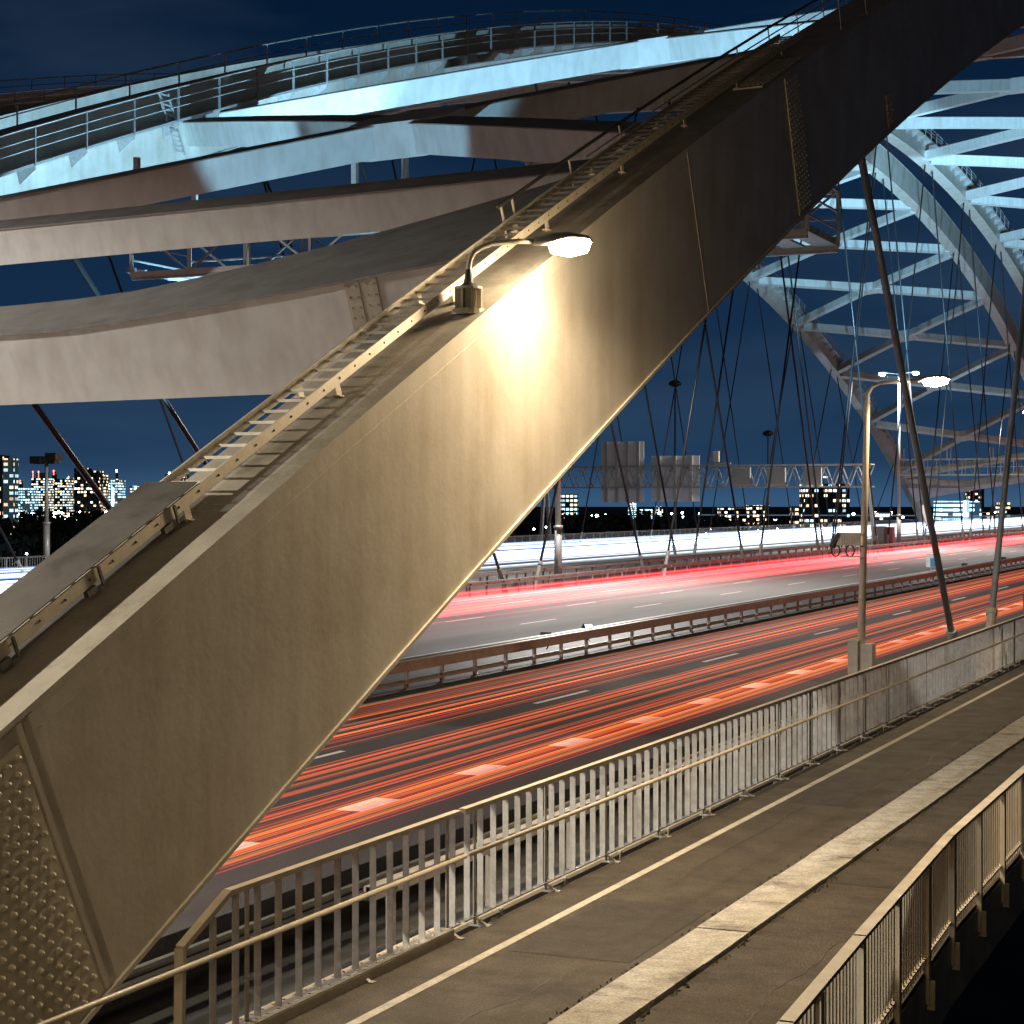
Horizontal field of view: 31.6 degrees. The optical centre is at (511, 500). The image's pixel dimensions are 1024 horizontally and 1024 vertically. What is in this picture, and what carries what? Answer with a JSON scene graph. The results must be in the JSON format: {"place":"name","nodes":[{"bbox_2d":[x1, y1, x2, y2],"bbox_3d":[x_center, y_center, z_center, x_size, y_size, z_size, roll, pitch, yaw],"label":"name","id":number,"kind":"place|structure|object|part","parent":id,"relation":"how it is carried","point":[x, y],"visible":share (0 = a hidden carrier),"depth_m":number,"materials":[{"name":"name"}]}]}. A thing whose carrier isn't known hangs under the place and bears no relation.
{"place":"outdoors","nodes":[
{"label":"outdoors","id":0,"kind":"place"},
{"bbox_2d":[130,485,139,492],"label":"tower block","id":1,"kind":"structure","parent":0,"point":[133,488],"depth_m":2000.00,"materials":[{"name":"black"}]},
{"bbox_2d":[0,519,1023,594],"bbox_3d":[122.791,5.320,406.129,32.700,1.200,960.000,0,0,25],"label":"white road","id":2,"kind":"structure","parent":0,"point":[524,557],"depth_m":171.47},
{"bbox_2d":[0,45,1023,575],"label":"arch bridge","id":3,"kind":"structure","parent":2,"relation":"on","point":[906,187],"depth_m":231.51,"materials":[{"name":"paint"}]},
{"bbox_2d":[0,73,894,440],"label":"walkway","id":4,"kind":"structure","parent":3,"relation":"attached to","point":[828,345],"depth_m":242.94,"materials":[{"name":"metal"}]},
{"bbox_2d":[900,447,1023,475],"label":"inspection gantry","id":5,"kind":"object","parent":3,"relation":"attached to","point":[965,474],"visible":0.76,"depth_m":300.43,"materials":[{"name":"metal"}]},
{"bbox_2d":[14,519,1023,850],"bbox_3d":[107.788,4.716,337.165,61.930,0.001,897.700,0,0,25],"label":"road markings","id":6,"kind":"object","parent":2,"relation":"on","point":[374,803],"visible":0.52,"depth_m":46.98,"materials":[{"name":"paint"}]},
{"bbox_2d":[539,463,874,549],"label":"sign gantry","id":7,"kind":"object","parent":2,"relation":"on","point":[546,496],"visible":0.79,"depth_m":186.10,"materials":[{"name":"metal"}]},
{"bbox_2d":[601,441,643,502],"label":"road sign","id":8,"kind":"object","parent":7,"relation":"attached to","point":[631,453],"visible":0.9,"depth_m":190.72,"materials":[{"name":"metal"}]},
{"bbox_2d":[651,455,699,501],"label":"road sign","id":9,"kind":"object","parent":7,"relation":"attached to","point":[687,495],"visible":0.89,"depth_m":188.09,"materials":[{"name":"metal"}]},
{"bbox_2d":[708,451,730,464],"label":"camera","id":10,"kind":"object","parent":7,"relation":"attached to","point":[716,456],"visible":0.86,"depth_m":185.38,"materials":[{"name":"metal"}]},
{"bbox_2d":[731,467,750,485],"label":"lane signal","id":11,"kind":"object","parent":7,"relation":"attached to","point":[741,476],"visible":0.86,"depth_m":183.18,"materials":[{"name":"metal"}]},
{"bbox_2d":[766,467,785,485],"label":"lane signal","id":12,"kind":"object","parent":7,"relation":"attached to","point":[778,476],"visible":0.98,"depth_m":181.59,"materials":[{"name":"metal"}]},
{"bbox_2d":[802,467,821,485],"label":"lane signal","id":13,"kind":"object","parent":7,"relation":"attached to","point":[818,473],"visible":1,"depth_m":180.08,"materials":[{"name":"metal"}]},
{"bbox_2d":[473,528,1023,580],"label":"guard rail","id":14,"kind":"object","parent":2,"relation":"on","point":[689,556],"visible":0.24,"depth_m":127.92,"materials":[{"name":"grey metal"}]},
{"bbox_2d":[0,507,1023,575],"bbox_3d":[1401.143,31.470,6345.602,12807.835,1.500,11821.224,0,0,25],"label":"land","id":15,"kind":"structure","parent":0,"point":[776,512],"depth_m":4686.45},
{"bbox_2d":[0,455,9,524],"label":"tower block","id":16,"kind":"structure","parent":15,"relation":"on","point":[1,483],"depth_m":950.00,"materials":[{"name":"black"}]},
{"bbox_2d":[3,458,18,529],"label":"tower block","id":17,"kind":"structure","parent":15,"relation":"on","point":[10,488],"depth_m":940.00,"materials":[{"name":"grey"}]},
{"bbox_2d":[19,487,37,519],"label":"tower block","id":18,"kind":"structure","parent":15,"relation":"on","point":[28,498],"depth_m":2000.00,"materials":[{"name":"blue"}]},
{"bbox_2d":[31,471,53,515],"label":"tower block","id":19,"kind":"structure","parent":15,"relation":"on","point":[38,481],"depth_m":2100.00,"materials":[{"name":"black"}]},
{"bbox_2d":[52,470,56,511],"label":"tower block","id":20,"kind":"structure","parent":15,"relation":"on","point":[54,475],"depth_m":2300.00,"materials":[{"name":"black"}]},
{"bbox_2d":[55,479,72,518],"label":"tower block","id":21,"kind":"structure","parent":15,"relation":"on","point":[64,496],"depth_m":2000.00,"materials":[{"name":"black"}]},
{"bbox_2d":[66,476,73,511],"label":"tower block","id":22,"kind":"structure","parent":15,"relation":"on","point":[73,491],"depth_m":2050.00,"materials":[{"name":"black"}]},
{"bbox_2d":[74,468,91,513],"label":"tower block","id":23,"kind":"structure","parent":15,"relation":"on","point":[80,493],"depth_m":1800.00,"materials":[{"name":"black"}]},
{"bbox_2d":[87,471,103,514],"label":"tower block","id":24,"kind":"structure","parent":15,"relation":"on","point":[93,501],"depth_m":1800.00,"materials":[{"name":"black"}]},
{"bbox_2d":[103,475,108,510],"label":"tower block","id":25,"kind":"structure","parent":15,"relation":"on","point":[106,486],"depth_m":1834.15,"materials":[{"name":"black"}]},
{"bbox_2d":[109,480,124,506],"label":"tower block","id":26,"kind":"structure","parent":15,"relation":"on","point":[116,489],"depth_m":2000.00,"materials":[{"name":"blue"}]},
{"bbox_2d":[0,507,919,568],"bbox_3d":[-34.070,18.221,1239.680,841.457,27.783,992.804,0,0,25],"label":"woods","id":27,"kind":"object","parent":15,"relation":"on","point":[24,535],"visible":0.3,"depth_m":888.93,"materials":[{"name":"black plant"}]},
{"bbox_2d":[561,494,577,516],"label":"tower block","id":28,"kind":"structure","parent":15,"relation":"on","point":[569,503],"depth_m":1500.00,"materials":[{"name":"grey"}]},
{"bbox_2d":[628,503,635,518],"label":"tower block","id":29,"kind":"structure","parent":15,"relation":"on","point":[634,506],"depth_m":2600.00,"materials":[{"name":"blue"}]},
{"bbox_2d":[655,506,662,517],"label":"tower block","id":30,"kind":"structure","parent":15,"relation":"on","point":[659,509],"depth_m":2700.00,"materials":[{"name":"black"}]},
{"bbox_2d":[717,508,748,525],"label":"tower block","id":31,"kind":"structure","parent":15,"relation":"on","point":[741,514],"depth_m":1500.00,"materials":[{"name":"black"}]},
{"bbox_2d":[746,505,769,533],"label":"tower block","id":32,"kind":"structure","parent":15,"relation":"on","point":[755,511],"depth_m":1550.00,"materials":[{"name":"black"}]},
{"bbox_2d":[790,506,799,531],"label":"tower block","id":33,"kind":"structure","parent":15,"relation":"on","point":[795,513],"depth_m":1350.00,"materials":[{"name":"black"}]},
{"bbox_2d":[800,476,849,531],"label":"tower block","id":34,"kind":"structure","parent":15,"relation":"on","point":[831,493],"depth_m":1300.00,"materials":[{"name":"grey"}]},
{"bbox_2d":[867,512,891,527],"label":"tower block","id":35,"kind":"structure","parent":15,"relation":"on","point":[880,516],"depth_m":1300.00,"materials":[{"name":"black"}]},
{"bbox_2d":[934,500,968,523],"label":"tower block","id":36,"kind":"structure","parent":15,"relation":"on","point":[948,509],"depth_m":1150.00,"materials":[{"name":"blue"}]},
{"bbox_2d":[965,489,983,512],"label":"tower block","id":37,"kind":"structure","parent":15,"relation":"on","point":[969,495],"depth_m":1700.00,"materials":[{"name":"black"}]},
{"bbox_2d":[969,502,980,521],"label":"tower block","id":38,"kind":"structure","parent":15,"relation":"on","point":[976,509],"depth_m":1160.00,"materials":[{"name":"blue"}]},
{"bbox_2d":[981,513,995,521],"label":"tower block","id":39,"kind":"structure","parent":15,"relation":"on","point":[986,514],"depth_m":1400.00,"materials":[{"name":"black"}]},
{"bbox_2d":[996,502,1010,520],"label":"tower block","id":40,"kind":"structure","parent":15,"relation":"on","point":[1008,509],"depth_m":1300.00,"materials":[{"name":"black"}]},
{"bbox_2d":[0,515,1023,575],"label":"guard rail","id":41,"kind":"object","parent":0,"point":[767,529],"visible":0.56,"depth_m":236.24,"materials":[{"name":"metal"}]},
{"bbox_2d":[30,453,62,559],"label":"lamp mast","id":42,"kind":"object","parent":41,"relation":"attached to","point":[51,458],"visible":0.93,"depth_m":117.39,"materials":[{"name":"metal"}]},
{"bbox_2d":[0,0,1023,506],"label":"sky","id":43,"kind":"structure","parent":0,"point":[39,38],"materials":[{"name":"blue"}]},
{"bbox_2d":[88,662,1023,1023],"bbox_3d":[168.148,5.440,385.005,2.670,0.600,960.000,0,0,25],"label":"deck edge","id":44,"kind":"object","parent":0,"point":[154,1006],"depth_m":21.37,"materials":[{"name":"metal"}]},
{"bbox_2d":[226,927,454,1023],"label":"edge beam","id":45,"kind":"structure","parent":44,"relation":"on","point":[312,997],"depth_m":17.53,"materials":[{"name":"paint"}]},
{"bbox_2d":[114,658,1023,992],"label":"pipes","id":46,"kind":"object","parent":44,"relation":"on","point":[466,926],"visible":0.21,"depth_m":23.30,"materials":[{"name":"metal"}]},
{"bbox_2d":[364,697,849,948],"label":"guard rail","id":47,"kind":"object","parent":44,"relation":"on","point":[413,870],"visible":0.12,"depth_m":23.47,"materials":[{"name":"grey metal"}]},
{"bbox_2d":[174,568,1023,921],"bbox_3d":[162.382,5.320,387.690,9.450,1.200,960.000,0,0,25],"label":"road","id":48,"kind":"structure","parent":0,"point":[412,754],"depth_m":39.80,"materials":[{"name":"grey asphalt"}]},
{"bbox_2d":[97,681,849,1012],"bbox_3d":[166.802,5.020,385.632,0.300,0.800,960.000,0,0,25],"label":"kerb","id":49,"kind":"structure","parent":48,"relation":"on","point":[170,938],"depth_m":22.38,"materials":[{"name":"concrete"}]},
{"bbox_2d":[847,374,950,680],"bbox_3d":[9.995,0.744,46.751,2.645,7.957,0.440,0,0,25],"label":"street lamp","id":50,"kind":"object","parent":48,"relation":"on","point":[861,654],"visible":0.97,"depth_m":47.06,"materials":[{"name":"metal"}]},
{"bbox_2d":[283,663,1023,1023],"bbox_3d":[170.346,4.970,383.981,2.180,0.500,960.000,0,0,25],"label":"cycle path","id":51,"kind":"structure","parent":0,"point":[733,873],"depth_m":22.57,"materials":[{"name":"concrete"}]},
{"bbox_2d":[37,810,467,1023],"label":"slatted railing","id":52,"kind":"object","parent":51,"relation":"on","point":[194,931],"visible":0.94,"depth_m":16.86,"materials":[{"name":"metal"}]},
{"bbox_2d":[346,673,1023,1023],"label":"path line","id":53,"kind":"object","parent":51,"relation":"on","point":[404,996],"depth_m":21.92,"materials":[{"name":"paint"}]},
{"bbox_2d":[459,615,1023,926],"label":"slatted railing","id":54,"kind":"object","parent":51,"relation":"on","point":[885,693],"visible":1,"depth_m":28.09,"materials":[{"name":"metal"}]},
{"bbox_2d":[669,380,680,538],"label":"slim mast","id":55,"kind":"object","parent":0,"point":[672,383],"visible":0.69,"depth_m":240.63,"materials":[{"name":"metal"}]},
{"bbox_2d":[402,537,1023,657],"bbox_3d":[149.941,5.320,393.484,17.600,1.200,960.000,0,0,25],"label":"road","id":56,"kind":"structure","parent":0,"point":[497,621],"depth_m":90.14,"materials":[{"name":"grey asphalt"}]},
{"bbox_2d":[365,561,1023,700],"bbox_3d":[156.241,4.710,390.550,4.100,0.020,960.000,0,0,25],"label":"median","id":57,"kind":"object","parent":56,"relation":"on","point":[379,693],"depth_m":59.60,"materials":[{"name":"metal"}]},
{"bbox_2d":[540,632,551,648],"bbox_3d":[1.085,4.354,56.240,0.388,0.547,0.333,0,0,11],"label":"floodlight","id":58,"kind":"object","parent":57,"relation":"on","point":[543,633],"visible":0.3,"depth_m":56.16,"materials":[{"name":"metal"}]},
{"bbox_2d":[581,623,593,641],"bbox_3d":[2.479,4.336,59.562,0.389,0.582,0.340,0,0,-30],"label":"floodlight","id":59,"kind":"object","parent":57,"relation":"on","point":[587,625],"visible":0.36,"depth_m":59.51,"materials":[{"name":"metal"}]},
{"bbox_2d":[369,556,1023,695],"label":"guard rail","id":60,"kind":"object","parent":57,"relation":"on","point":[442,659],"visible":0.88,"depth_m":59.28,"materials":[{"name":"grey metal"}]},
{"bbox_2d":[926,554,934,583],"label":"marker board","id":61,"kind":"object","parent":57,"relation":"on","point":[930,562],"visible":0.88,"depth_m":101.55,"materials":[{"name":"metal"}]},
{"bbox_2d":[453,536,1021,599],"bbox_3d":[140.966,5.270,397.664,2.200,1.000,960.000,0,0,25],"label":"deck edge","id":62,"kind":"object","parent":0,"point":[480,594],"depth_m":115.43,"materials":[{"name":"concrete"}]},
{"bbox_2d":[0,0,1023,1023],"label":"arch bridge","id":63,"kind":"structure","parent":62,"relation":"on","point":[180,702],"depth_m":27.46,"materials":[{"name":"paint"}]},
{"bbox_2d":[0,31,803,670],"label":"ladder","id":64,"kind":"object","parent":63,"relation":"attached to","point":[54,575],"visible":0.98,"depth_m":18.68,"materials":[{"name":"metal"}]},
{"bbox_2d":[126,157,839,281],"bbox_3d":[-1.531,-8.775,53.388,21.945,3.810,3.260,0,0,25],"label":"inspection gantry","id":65,"kind":"object","parent":63,"relation":"hanging from","point":[819,241],"visible":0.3,"depth_m":53.70,"materials":[{"name":"metal"}]},
{"bbox_2d":[0,10,1023,270],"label":"walkway","id":66,"kind":"structure","parent":63,"relation":"attached to","point":[76,154],"depth_m":74.13,"materials":[{"name":"metal"}]},
{"bbox_2d":[158,90,185,154],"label":"rib ladder","id":67,"kind":"object","parent":66,"relation":"attached to","point":[171,135],"visible":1,"depth_m":65.12,"materials":[{"name":"metal"}]},
{"bbox_2d":[452,232,593,314],"bbox_3d":[0.141,-2.781,22.169,1.837,1.074,0.400,0,0,-22],"label":"bracket lamp","id":68,"kind":"object","parent":63,"relation":"attached to","point":[468,296],"visible":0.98,"depth_m":22.03,"materials":[{"name":"metal"}]},
{"bbox_2d":[496,0,866,237],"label":"handrail","id":69,"kind":"object","parent":63,"relation":"attached to","point":[538,178],"visible":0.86,"depth_m":30.53,"materials":[{"name":"metal"}]},
{"bbox_2d":[553,478,562,585],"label":"lamp mast","id":70,"kind":"object","parent":62,"relation":"on","point":[557,526],"visible":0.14,"depth_m":99.82,"materials":[{"name":"metal"}]},
{"bbox_2d":[458,531,1023,596],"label":"guard rail","id":71,"kind":"object","parent":62,"relation":"on","point":[558,576],"visible":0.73,"depth_m":116.47,"materials":[{"name":"grey metal"}]},
{"bbox_2d":[466,529,1021,591],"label":"guard rail","id":72,"kind":"object","parent":62,"relation":"on","point":[525,572],"visible":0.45,"depth_m":122.97,"materials":[{"name":"grey metal"}]},
{"bbox_2d":[829,532,862,556],"bbox_3d":[8.728,1.148,47.231,0.863,0.646,0.340,0,0,25],"label":"sensor box","id":73,"kind":"object","parent":62,"relation":"on","point":[847,539],"visible":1,"depth_m":47.09,"materials":[{"name":"metal"}]},
{"bbox_2d":[873,526,894,550],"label":"cabinet","id":74,"kind":"object","parent":62,"relation":"on","point":[882,532],"visible":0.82,"depth_m":170.60,"materials":[{"name":"metal"}]},
{"bbox_3d":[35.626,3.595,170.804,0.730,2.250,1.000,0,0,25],"label":"door","id":75,"kind":"part","parent":74,"relation":"part of","materials":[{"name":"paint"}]},
{"bbox_2d":[879,370,918,548],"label":"lamp mast","id":76,"kind":"object","parent":62,"relation":"on","point":[883,373],"visible":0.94,"depth_m":177.47,"materials":[{"name":"metal"}]},
{"bbox_2d":[922,505,927,527],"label":"slanted panel","id":77,"kind":"object","parent":62,"relation":"on","point":[923,511],"visible":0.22,"depth_m":190.89,"materials":[{"name":"white"}]},
{"bbox_2d":[763,430,772,533],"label":"slim mast","id":78,"kind":"object","parent":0,"point":[767,433],"visible":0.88,"depth_m":285.47,"materials":[{"name":"metal"}]},
{"bbox_2d":[630,741,1023,1023],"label":"footpath","id":79,"kind":"structure","parent":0,"point":[742,982],"depth_m":19.84,"materials":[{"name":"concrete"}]},
{"bbox_2d":[458,731,980,1023],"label":"path cracks","id":80,"kind":"object","parent":79,"relation":"on","point":[700,865],"visible":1,"depth_m":18.26,"materials":[{"name":"concrete"}]},
{"bbox_2d":[509,771,942,962],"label":"path patches","id":81,"kind":"object","parent":79,"relation":"on","point":[616,930],"visible":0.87,"depth_m":20.21,"materials":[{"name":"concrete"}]},
{"bbox_2d":[543,714,1023,1023],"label":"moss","id":82,"kind":"object","parent":79,"relation":"on","point":[743,943],"visible":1,"depth_m":22.19,"materials":[{"name":"green plant"}]},
{"bbox_2d":[547,716,1023,1023],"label":"kerb strip","id":83,"kind":"object","parent":79,"relation":"on","point":[635,993],"visible":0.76,"depth_m":21.09,"materials":[{"name":"concrete"}]},
{"bbox_2d":[776,765,1023,1023],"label":"barred railing","id":84,"kind":"object","parent":79,"relation":"on","point":[856,946],"visible":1,"depth_m":18.00,"materials":[{"name":"metal"}]},
{"bbox_2d":[902,858,1023,1023],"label":"deck fascia","id":85,"kind":"structure","parent":79,"relation":"attached to","point":[976,949],"depth_m":20.66,"materials":[{"name":"paint"}]},
{"bbox_2d":[941,910,1023,1023],"bbox_3d":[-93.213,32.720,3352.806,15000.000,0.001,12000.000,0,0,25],"label":"river","id":86,"kind":"structure","parent":0,"point":[992,992],"depth_m":121.02,"materials":[{"name":"liquid"}]}
]}

